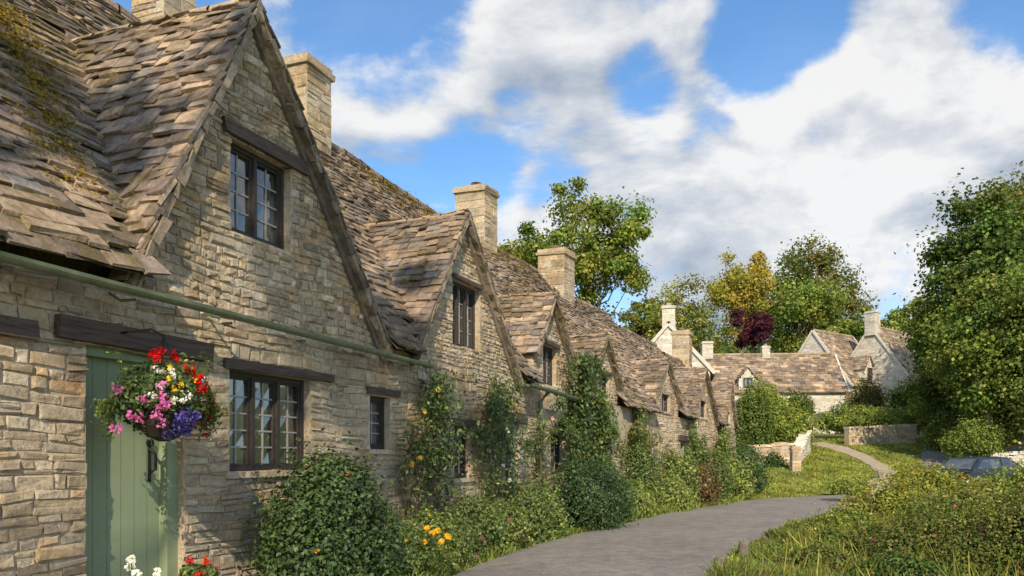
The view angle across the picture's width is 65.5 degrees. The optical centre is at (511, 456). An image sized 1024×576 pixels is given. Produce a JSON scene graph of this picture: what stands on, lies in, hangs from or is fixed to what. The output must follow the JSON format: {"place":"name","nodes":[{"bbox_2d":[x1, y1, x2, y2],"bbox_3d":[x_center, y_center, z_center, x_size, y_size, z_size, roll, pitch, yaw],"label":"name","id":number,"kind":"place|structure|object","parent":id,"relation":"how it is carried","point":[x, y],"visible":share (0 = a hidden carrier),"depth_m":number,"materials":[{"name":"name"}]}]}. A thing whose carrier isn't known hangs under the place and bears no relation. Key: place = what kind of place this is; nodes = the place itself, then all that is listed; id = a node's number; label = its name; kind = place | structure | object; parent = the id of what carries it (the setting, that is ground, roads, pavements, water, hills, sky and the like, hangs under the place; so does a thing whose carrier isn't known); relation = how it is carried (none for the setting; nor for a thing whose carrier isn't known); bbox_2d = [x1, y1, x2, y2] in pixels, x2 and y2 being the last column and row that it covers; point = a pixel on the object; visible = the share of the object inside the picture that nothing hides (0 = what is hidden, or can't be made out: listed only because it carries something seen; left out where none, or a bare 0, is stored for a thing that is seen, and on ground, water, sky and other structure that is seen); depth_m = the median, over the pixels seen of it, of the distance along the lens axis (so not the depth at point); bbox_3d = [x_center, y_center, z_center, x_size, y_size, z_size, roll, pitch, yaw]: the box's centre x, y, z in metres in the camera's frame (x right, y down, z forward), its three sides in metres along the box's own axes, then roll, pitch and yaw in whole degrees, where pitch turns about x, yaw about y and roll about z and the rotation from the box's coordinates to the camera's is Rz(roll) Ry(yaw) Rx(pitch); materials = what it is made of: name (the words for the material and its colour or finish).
{"place":"outdoors","nodes":[
{"label":"outdoors","id":0,"kind":"place"},
{"bbox_2d":[112,0,1023,348],"label":"sky","id":1,"kind":"structure","parent":0,"point":[749,126],"materials":[{"name":"blue"}]},
{"bbox_2d":[448,420,963,575],"bbox_3d":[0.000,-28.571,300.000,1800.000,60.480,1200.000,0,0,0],"label":"ground","id":2,"kind":"structure","parent":0,"point":[825,435],"depth_m":35.95,"materials":[{"name":"green plant"}]},
{"bbox_2d":[124,554,161,575],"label":"white daisy","id":3,"kind":"object","parent":2,"relation":"on","point":[157,572],"visible":1,"depth_m":4.82,"materials":[{"name":"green plant"}]},
{"bbox_2d":[178,555,218,575],"bbox_3d":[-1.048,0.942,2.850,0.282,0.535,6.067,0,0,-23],"label":"potted geranium","id":4,"kind":"object","parent":2,"relation":"on","point":[203,568],"visible":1,"depth_m":5.46,"materials":[{"name":"green plant"}]},
{"bbox_2d":[0,0,544,575],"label":"stone cottage","id":5,"kind":"structure","parent":2,"relation":"on","point":[162,170],"depth_m":6.08,"materials":[{"name":"stone"}]},
{"bbox_2d":[86,346,177,575],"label":"door","id":6,"kind":"structure","parent":5,"relation":"in","point":[149,510],"depth_m":5.52,"materials":[{"name":"green paint"}]},
{"bbox_2d":[90,328,227,441],"bbox_3d":[-2.288,-0.468,5.149,0.700,0.739,0.857,0,0,-1],"label":"hanging basket","id":7,"kind":"object","parent":5,"relation":"attached to","point":[158,414],"visible":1,"depth_m":4.98,"materials":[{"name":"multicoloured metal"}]},
{"bbox_2d":[230,152,275,243],"bbox_3d":[-2.199,-2.170,6.705,0.013,0.612,0.642,0,0,22],"label":"window glass","id":8,"kind":"structure","parent":5,"relation":"in","point":[242,164],"depth_m":6.78,"materials":[{"name":"clear glass"}]},
{"bbox_2d":[230,143,283,249],"bbox_3d":[-2.217,-2.170,6.712,0.136,0.740,0.770,0,0,22],"label":"window frame","id":9,"kind":"structure","parent":5,"relation":"in","point":[253,160],"depth_m":6.70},
{"bbox_2d":[230,379,295,463],"bbox_3d":[-2.147,-0.290,6.835,0.014,0.692,0.942,0,0,22],"label":"window glass","id":10,"kind":"structure","parent":5,"relation":"in","point":[240,384],"depth_m":6.85,"materials":[{"name":"clear glass"}]},
{"bbox_2d":[230,370,303,470],"bbox_3d":[-2.165,-0.290,6.843,0.136,0.820,1.070,0,0,22],"label":"window frame","id":11,"kind":"structure","parent":5,"relation":"in","point":[250,378],"depth_m":6.94,"materials":[{"name":"wood"}]},
{"bbox_2d":[370,403,377,443],"bbox_3d":[-1.500,-0.360,8.467,0.009,0.432,0.292,0,0,22],"label":"window glass","id":12,"kind":"structure","parent":5,"relation":"in","point":[374,405],"depth_m":8.54,"materials":[{"name":"clear glass"}]},
{"bbox_2d":[370,396,383,448],"bbox_3d":[-1.522,-0.360,8.475,0.130,0.560,0.420,0,0,22],"label":"window frame","id":13,"kind":"structure","parent":5,"relation":"in","point":[380,401],"depth_m":8.60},
{"bbox_2d":[235,412,415,575],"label":"box bush","id":14,"kind":"object","parent":2,"relation":"on","point":[330,521],"visible":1,"depth_m":6.23,"materials":[{"name":"green plant"}]},
{"bbox_2d":[283,52,542,526],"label":"stone cottage","id":15,"kind":"structure","parent":2,"relation":"on","point":[429,276],"depth_m":10.50,"materials":[{"name":"stone"}]},
{"bbox_2d":[454,426,465,477],"bbox_3d":[-0.768,-0.060,10.371,0.136,0.680,0.520,0,0,22],"label":"window frame","id":16,"kind":"structure","parent":15,"relation":"in","point":[463,465],"depth_m":10.54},
{"bbox_2d":[452,281,474,349],"bbox_3d":[-0.720,-1.840,10.492,0.136,0.840,0.860,0,0,22],"label":"window frame","id":17,"kind":"structure","parent":15,"relation":"in","point":[464,290],"depth_m":10.57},
{"bbox_2d":[380,512,446,575],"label":"garden shrub","id":18,"kind":"object","parent":2,"relation":"on","point":[417,561],"visible":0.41,"depth_m":7.55,"materials":[{"name":"green plant"}]},
{"bbox_2d":[386,399,458,526],"bbox_3d":[-0.979,0.304,8.661,0.488,1.906,1.202,0,0,22],"label":"climbing rose","id":19,"kind":"object","parent":2,"relation":"on","point":[415,486],"visible":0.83,"depth_m":8.70,"materials":[{"name":"green plant"}]},
{"bbox_2d":[404,525,459,575],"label":"marigold","id":20,"kind":"object","parent":2,"relation":"on","point":[436,532],"visible":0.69,"depth_m":7.60,"materials":[{"name":"orange plant"}]},
{"bbox_2d":[391,493,474,571],"bbox_3d":[-0.937,0.950,8.390,1.134,1.158,1.406,0,0,0],"label":"garden shrub","id":21,"kind":"object","parent":2,"relation":"on","point":[455,540],"visible":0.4,"depth_m":8.23,"materials":[{"name":"green plant"}]},
{"bbox_2d":[401,355,481,528],"bbox_3d":[-0.735,0.015,9.273,0.508,2.491,1.655,0,0,22],"label":"climbing rose","id":22,"kind":"object","parent":2,"relation":"on","point":[437,406],"visible":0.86,"depth_m":9.17,"materials":[{"name":"green plant"}]},
{"bbox_2d":[428,502,495,566],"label":"garden shrub","id":23,"kind":"object","parent":2,"relation":"on","point":[472,540],"visible":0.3,"depth_m":8.86,"materials":[{"name":"green plant"}]},
{"bbox_2d":[430,475,523,558],"bbox_3d":[-0.447,0.903,9.628,1.190,1.362,1.363,0,0,0],"label":"garden shrub","id":24,"kind":"object","parent":2,"relation":"on","point":[489,520],"visible":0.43,"depth_m":9.50,"materials":[{"name":"green plant"}]},
{"bbox_2d":[367,165,595,515],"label":"stone cottage","id":25,"kind":"structure","parent":2,"relation":"on","point":[538,332],"depth_m":13.55,"materials":[{"name":"stone"}]},
{"bbox_2d":[543,345,551,385],"bbox_3d":[0.517,-1.550,13.616,0.136,0.688,0.700,0,0,22],"label":"window frame","id":26,"kind":"structure","parent":25,"relation":"in","point":[545,348],"depth_m":13.73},
{"bbox_2d":[462,361,538,512],"bbox_3d":[-0.042,-0.041,11.059,0.486,2.600,2.199,0,0,22],"label":"climbing rose","id":27,"kind":"object","parent":2,"relation":"on","point":[497,417],"visible":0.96,"depth_m":10.91,"materials":[{"name":"green plant"}]},
{"bbox_2d":[470,483,544,550],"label":"garden shrub","id":28,"kind":"object","parent":2,"relation":"on","point":[519,533],"visible":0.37,"depth_m":10.29,"materials":[{"name":"green plant"}]},
{"bbox_2d":[497,470,570,543],"bbox_3d":[0.191,0.886,11.312,1.112,1.457,1.114,0,0,27],"label":"garden shrub","id":29,"kind":"object","parent":2,"relation":"on","point":[535,509],"visible":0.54,"depth_m":11.10,"materials":[{"name":"green plant"}]},
{"bbox_2d":[527,473,574,538],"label":"garden shrub","id":30,"kind":"object","parent":2,"relation":"on","point":[559,524],"visible":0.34,"depth_m":11.93,"materials":[{"name":"green plant"}]},
{"bbox_2d":[452,182,659,478],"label":"stone cottage","id":31,"kind":"structure","parent":2,"relation":"on","point":[478,200],"depth_m":17.45,"materials":[{"name":"stone"}]},
{"bbox_2d":[528,403,568,496],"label":"climbing rose","id":32,"kind":"object","parent":31,"relation":"attached to","point":[541,471],"visible":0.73,"depth_m":12.67,"materials":[{"name":"green plant"}]},
{"bbox_2d":[389,482,769,575],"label":"grass verge","id":33,"kind":"object","parent":2,"relation":"on","point":[666,508],"depth_m":11.83,"materials":[{"name":"green plant"}]},
{"bbox_2d":[549,342,611,502],"bbox_3d":[1.319,-0.469,14.490,0.480,3.508,2.954,0,0,22],"label":"wisteria","id":34,"kind":"object","parent":2,"relation":"on","point":[577,424],"visible":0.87,"depth_m":14.30,"materials":[{"name":"green plant"}]},
{"bbox_2d":[510,176,659,325],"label":"ash tree","id":35,"kind":"object","parent":2,"relation":"on","point":[611,257],"visible":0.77,"depth_m":44.53,"materials":[{"name":"green plant"}]},
{"bbox_2d":[546,435,638,531],"bbox_3d":[1.409,0.698,13.497,1.813,2.150,2.013,0,0,38],"label":"box bush","id":36,"kind":"object","parent":2,"relation":"on","point":[590,500],"visible":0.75,"depth_m":13.17,"materials":[{"name":"green plant"}]},
{"bbox_2d":[588,384,627,482],"bbox_3d":[1.897,-0.125,15.782,0.528,2.860,2.180,0,0,22],"label":"wisteria","id":37,"kind":"object","parent":2,"relation":"on","point":[603,428],"visible":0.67,"depth_m":15.61,"materials":[{"name":"green plant"}]},
{"bbox_2d":[535,245,698,482],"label":"stone cottage","id":38,"kind":"structure","parent":2,"relation":"on","point":[655,381],"depth_m":20.41,"materials":[{"name":"stone"}]},
{"bbox_2d":[624,395,667,495],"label":"climbing rose","id":39,"kind":"object","parent":38,"relation":"attached to","point":[639,430],"visible":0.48,"depth_m":17.88,"materials":[{"name":"green plant"}]},
{"bbox_2d":[594,458,646,523],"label":"box bush","id":40,"kind":"object","parent":2,"relation":"on","point":[630,506],"visible":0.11,"depth_m":14.91,"materials":[{"name":"green plant"}]},
{"bbox_2d":[617,300,653,338],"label":"oak tree","id":41,"kind":"object","parent":2,"relation":"on","point":[635,324],"visible":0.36,"depth_m":85.24,"materials":[{"name":"green plant"}]},
{"bbox_2d":[620,469,663,517],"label":"garden shrub","id":42,"kind":"object","parent":2,"relation":"on","point":[646,500],"visible":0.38,"depth_m":16.25,"materials":[{"name":"green plant"}]},
{"bbox_2d":[620,426,671,514],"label":"garden shrub","id":43,"kind":"object","parent":2,"relation":"on","point":[642,468],"visible":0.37,"depth_m":17.26,"materials":[{"name":"green plant"}]},
{"bbox_2d":[619,326,727,460],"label":"stone cottage","id":44,"kind":"structure","parent":2,"relation":"on","point":[696,389],"depth_m":23.54,"materials":[{"name":"stone"}]},
{"bbox_2d":[714,424,736,464],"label":"ivy","id":45,"kind":"object","parent":44,"relation":"attached to","point":[723,436],"visible":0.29,"depth_m":24.90,"materials":[{"name":"green plant"}]},
{"bbox_2d":[653,466,700,511],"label":"garden shrub","id":46,"kind":"object","parent":2,"relation":"on","point":[674,494],"visible":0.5,"depth_m":18.48,"materials":[{"name":"green plant"}]},
{"bbox_2d":[651,303,715,381],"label":"stone cottage","id":47,"kind":"structure","parent":2,"relation":"on","point":[662,339],"depth_m":37.57,"materials":[{"name":"stone"}]},
{"bbox_2d":[658,442,710,503],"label":"garden shrub","id":48,"kind":"object","parent":2,"relation":"on","point":[674,462],"visible":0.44,"depth_m":19.82,"materials":[{"name":"green plant"}]},
{"bbox_2d":[641,272,729,354],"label":"oak tree","id":49,"kind":"object","parent":2,"relation":"on","point":[691,311],"visible":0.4,"depth_m":78.67,"materials":[{"name":"green plant"}]},
{"bbox_2d":[683,419,711,472],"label":"climbing rose","id":50,"kind":"object","parent":2,"relation":"on","point":[695,440],"visible":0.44,"depth_m":21.93,"materials":[{"name":"green plant"}]},
{"bbox_2d":[664,328,742,457],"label":"stone cottage","id":51,"kind":"structure","parent":2,"relation":"on","point":[723,391],"depth_m":27.43,"materials":[{"name":"stone"}]},
{"bbox_2d":[685,455,732,506],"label":"garden shrub","id":52,"kind":"object","parent":2,"relation":"on","point":[707,491],"visible":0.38,"depth_m":21.05,"materials":[{"name":"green plant"}]},
{"bbox_2d":[698,430,740,501],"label":"garden shrub","id":53,"kind":"object","parent":2,"relation":"on","point":[723,470],"visible":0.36,"depth_m":22.54,"materials":[{"name":"green plant"}]},
{"bbox_2d":[701,247,779,352],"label":"maple tree","id":54,"kind":"object","parent":2,"relation":"on","point":[736,288],"visible":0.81,"depth_m":83.88,"materials":[{"name":"yellow plant"}]},
{"bbox_2d":[713,446,767,499],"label":"garden shrub","id":55,"kind":"object","parent":2,"relation":"on","point":[739,490],"visible":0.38,"depth_m":23.85,"materials":[{"name":"green plant"}]},
{"bbox_2d":[728,307,775,352],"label":"copper beech","id":56,"kind":"object","parent":2,"relation":"on","point":[756,329],"visible":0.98,"depth_m":75.25,"materials":[{"name":"purple plant"}]},
{"bbox_2d":[729,431,784,494],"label":"garden shrub","id":57,"kind":"object","parent":2,"relation":"on","point":[759,484],"visible":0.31,"depth_m":25.70,"materials":[{"name":"green plant"}]},
{"bbox_2d":[735,373,779,450],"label":"shrub","id":58,"kind":"object","parent":2,"relation":"on","point":[754,419],"visible":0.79,"depth_m":37.61,"materials":[{"name":"green plant"}]},
{"bbox_2d":[736,376,786,413],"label":"shrub","id":59,"kind":"object","parent":2,"relation":"on","point":[770,393],"visible":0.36,"depth_m":41.63,"materials":[{"name":"green plant"}]},
{"bbox_2d":[747,442,795,464],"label":"wall stones","id":60,"kind":"object","parent":2,"relation":"on","point":[780,448],"depth_m":34.14,"materials":[{"name":"beige stone"}]},
{"bbox_2d":[700,340,849,432],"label":"stone cottage","id":61,"kind":"structure","parent":2,"relation":"on","point":[821,376],"depth_m":51.08,"materials":[{"name":"beige stone"}]},
{"bbox_2d":[695,315,862,353],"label":"distant trees","id":62,"kind":"object","parent":2,"relation":"on","point":[725,348],"depth_m":122.69,"materials":[{"name":"green plant"}]},
{"bbox_2d":[763,392,825,452],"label":"shrub","id":63,"kind":"object","parent":2,"relation":"on","point":[789,426],"visible":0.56,"depth_m":39.25,"materials":[{"name":"green plant"}]},
{"bbox_2d":[788,446,802,471],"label":"gate pier","id":64,"kind":"structure","parent":2,"relation":"on","point":[795,459],"depth_m":32.42,"materials":[{"name":"stone"}]},
{"bbox_2d":[773,386,820,418],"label":"shrub","id":65,"kind":"object","parent":2,"relation":"on","point":[793,397],"visible":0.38,"depth_m":45.63,"materials":[{"name":"green plant"}]},
{"bbox_2d":[743,272,854,352],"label":"beech tree","id":66,"kind":"object","parent":2,"relation":"on","point":[806,311],"visible":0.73,"depth_m":82.40,"materials":[{"name":"green plant"}]},
{"bbox_2d":[794,430,811,460],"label":"wall stones","id":67,"kind":"object","parent":2,"relation":"on","point":[803,441],"depth_m":37.89,"materials":[{"name":"beige stone"}]},
{"bbox_2d":[770,535,865,571],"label":"shrub","id":68,"kind":"object","parent":2,"relation":"on","point":[827,553],"visible":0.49,"depth_m":8.75,"materials":[{"name":"green plant"}]},
{"bbox_2d":[766,230,885,352],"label":"beech tree","id":69,"kind":"object","parent":2,"relation":"on","point":[820,265],"visible":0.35,"depth_m":90.47,"materials":[{"name":"green plant"}]},
{"bbox_2d":[736,437,924,499],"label":"grass bank","id":70,"kind":"structure","parent":2,"relation":"on","point":[818,467],"depth_m":34.61,"materials":[{"name":"green plant"}]},
{"bbox_2d":[803,521,862,547],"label":"shrub","id":71,"kind":"object","parent":2,"relation":"on","point":[831,533],"visible":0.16,"depth_m":10.92,"materials":[{"name":"green plant"}]},
{"bbox_2d":[798,329,874,407],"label":"stone cottage","id":72,"kind":"structure","parent":2,"relation":"on","point":[843,346],"depth_m":55.94,"materials":[{"name":"beige stone"}]},
{"bbox_2d":[809,399,873,435],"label":"shrub","id":73,"kind":"object","parent":2,"relation":"on","point":[827,416],"visible":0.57,"depth_m":45.06,"materials":[{"name":"green plant"}]},
{"bbox_2d":[801,501,885,531],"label":"shrub","id":74,"kind":"object","parent":2,"relation":"on","point":[846,517],"visible":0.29,"depth_m":13.36,"materials":[{"name":"green plant"}]},
{"bbox_2d":[824,475,872,496],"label":"shrub","id":75,"kind":"object","parent":2,"relation":"on","point":[838,487],"visible":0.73,"depth_m":22.84,"materials":[{"name":"green plant"}]},
{"bbox_2d":[824,304,884,342],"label":"hazel tree","id":76,"kind":"object","parent":2,"relation":"on","point":[855,329],"visible":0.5,"depth_m":68.77,"materials":[{"name":"green plant"}]},
{"bbox_2d":[813,442,895,494],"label":"footpath","id":77,"kind":"structure","parent":2,"relation":"on","point":[871,462],"depth_m":38.31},
{"bbox_2d":[842,372,888,412],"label":"shrub","id":78,"kind":"object","parent":2,"relation":"on","point":[864,394],"visible":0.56,"depth_m":47.66,"materials":[{"name":"green plant"}]},
{"bbox_2d":[818,402,920,434],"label":"shrub","id":79,"kind":"object","parent":2,"relation":"on","point":[870,416],"visible":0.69,"depth_m":44.06,"materials":[{"name":"green plant"}]},
{"bbox_2d":[830,508,919,556],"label":"shrub","id":80,"kind":"object","parent":2,"relation":"on","point":[869,530],"visible":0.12,"depth_m":10.15,"materials":[{"name":"green plant"}]},
{"bbox_2d":[843,424,916,445],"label":"wall stones","id":81,"kind":"object","parent":2,"relation":"on","point":[889,434],"depth_m":42.87,"materials":[{"name":"beige stone"}]},
{"bbox_2d":[850,309,920,414],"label":"stone cottage","id":82,"kind":"structure","parent":2,"relation":"on","point":[883,347],"depth_m":55.47,"materials":[{"name":"beige stone"}]},
{"bbox_2d":[830,463,947,521],"bbox_3d":[8.105,0.975,16.892,2.481,2.078,1.783,0,0,0],"label":"shrub","id":83,"kind":"object","parent":2,"relation":"on","point":[876,504],"visible":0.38,"depth_m":16.79,"materials":[{"name":"green plant"}]},
{"bbox_2d":[760,504,1023,575],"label":"meadow herbs","id":84,"kind":"object","parent":2,"relation":"on","point":[817,572],"visible":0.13,"depth_m":8.57,"materials":[{"name":"green plant"}]},
{"bbox_2d":[838,543,952,575],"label":"shrub","id":85,"kind":"object","parent":2,"relation":"on","point":[896,562],"visible":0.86,"depth_m":8.05,"materials":[{"name":"green plant"}]},
{"bbox_2d":[879,366,934,414],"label":"shrub","id":86,"kind":"object","parent":2,"relation":"on","point":[897,396],"visible":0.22,"depth_m":46.73,"materials":[{"name":"green plant"}]},
{"bbox_2d":[880,290,934,335],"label":"hazel tree","id":87,"kind":"object","parent":2,"relation":"on","point":[893,318],"visible":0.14,"depth_m":74.09,"materials":[{"name":"green plant"}]},
{"bbox_2d":[896,399,935,434],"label":"shrub","id":88,"kind":"object","parent":2,"relation":"on","point":[918,418],"visible":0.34,"depth_m":44.05,"materials":[{"name":"green plant"}]},
{"bbox_2d":[876,458,974,498],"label":"shrub","id":89,"kind":"object","parent":2,"relation":"on","point":[931,480],"visible":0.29,"depth_m":20.73,"materials":[{"name":"green plant"}]},
{"bbox_2d":[899,285,962,419],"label":"sycamore tree","id":90,"kind":"object","parent":2,"relation":"on","point":[926,392],"visible":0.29,"depth_m":41.85,"materials":[{"name":"green plant"}]},
{"bbox_2d":[849,468,1014,575],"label":"shrub","id":91,"kind":"object","parent":2,"relation":"on","point":[937,533],"visible":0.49,"depth_m":9.03,"materials":[{"name":"green plant"}]},
{"bbox_2d":[886,489,988,530],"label":"shrub","id":92,"kind":"object","parent":2,"relation":"on","point":[904,515],"visible":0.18,"depth_m":12.42,"materials":[{"name":"green plant"}]},
{"bbox_2d":[919,398,963,452],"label":"shrub","id":93,"kind":"object","parent":2,"relation":"on","point":[931,435],"visible":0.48,"depth_m":40.85,"materials":[{"name":"green plant"}]},
{"bbox_2d":[923,387,975,427],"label":"shrub","id":94,"kind":"object","parent":2,"relation":"on","point":[943,407],"visible":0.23,"depth_m":41.70,"materials":[{"name":"green plant"}]},
{"bbox_2d":[891,168,1023,414],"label":"oak tree","id":95,"kind":"object","parent":2,"relation":"on","point":[980,246],"visible":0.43,"depth_m":39.17,"materials":[{"name":"green plant"}]},
{"bbox_2d":[902,469,1023,517],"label":"shrub","id":96,"kind":"object","parent":2,"relation":"on","point":[983,493],"visible":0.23,"depth_m":14.91,"materials":[{"name":"green plant"}]},
{"bbox_2d":[910,265,1023,427],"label":"sycamore tree","id":97,"kind":"object","parent":2,"relation":"on","point":[954,352],"visible":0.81,"depth_m":35.39,"materials":[{"name":"green plant"}]},
{"bbox_2d":[935,413,1009,460],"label":"shrub","id":98,"kind":"object","parent":2,"relation":"on","point":[977,439],"visible":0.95,"depth_m":34.42,"materials":[{"name":"green plant"}]},
{"bbox_2d":[946,248,1023,450],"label":"oak tree","id":99,"kind":"object","parent":2,"relation":"on","point":[1013,306],"visible":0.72,"depth_m":33.98,"materials":[{"name":"green plant"}]},
{"bbox_2d":[947,160,1023,238],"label":"oak tree","id":100,"kind":"object","parent":2,"relation":"on","point":[1015,192],"visible":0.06,"depth_m":43.08,"materials":[{"name":"green plant"}]},
{"bbox_2d":[949,456,1023,575],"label":"shrub","id":101,"kind":"object","parent":2,"relation":"on","point":[1004,534],"visible":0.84,"depth_m":8.54,"materials":[{"name":"green plant"}]},
{"bbox_2d":[954,399,1022,450],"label":"shrub","id":102,"kind":"object","parent":2,"relation":"on","point":[999,416],"visible":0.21,"depth_m":36.31,"materials":[{"name":"green plant"}]},
{"bbox_2d":[960,449,1023,496],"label":"shrub","id":103,"kind":"object","parent":2,"relation":"on","point":[1006,478],"visible":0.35,"depth_m":19.96,"materials":[{"name":"green plant"}]},
{"bbox_2d":[453,441,977,575],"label":"road","id":104,"kind":"structure","parent":0,"point":[675,544],"depth_m":11.00,"materials":[{"name":"grey asphalt"}]},
{"bbox_2d":[935,457,1023,480],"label":"parked car","id":105,"kind":"object","parent":104,"relation":"on","point":[964,464],"visible":0.12,"depth_m":31.32,"materials":[{"name":"paint"}]},
{"bbox_2d":[696,513,1011,575],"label":"grass","id":106,"kind":"structure","parent":0,"point":[735,564],"depth_m":8.86,"materials":[{"name":"green plant"}]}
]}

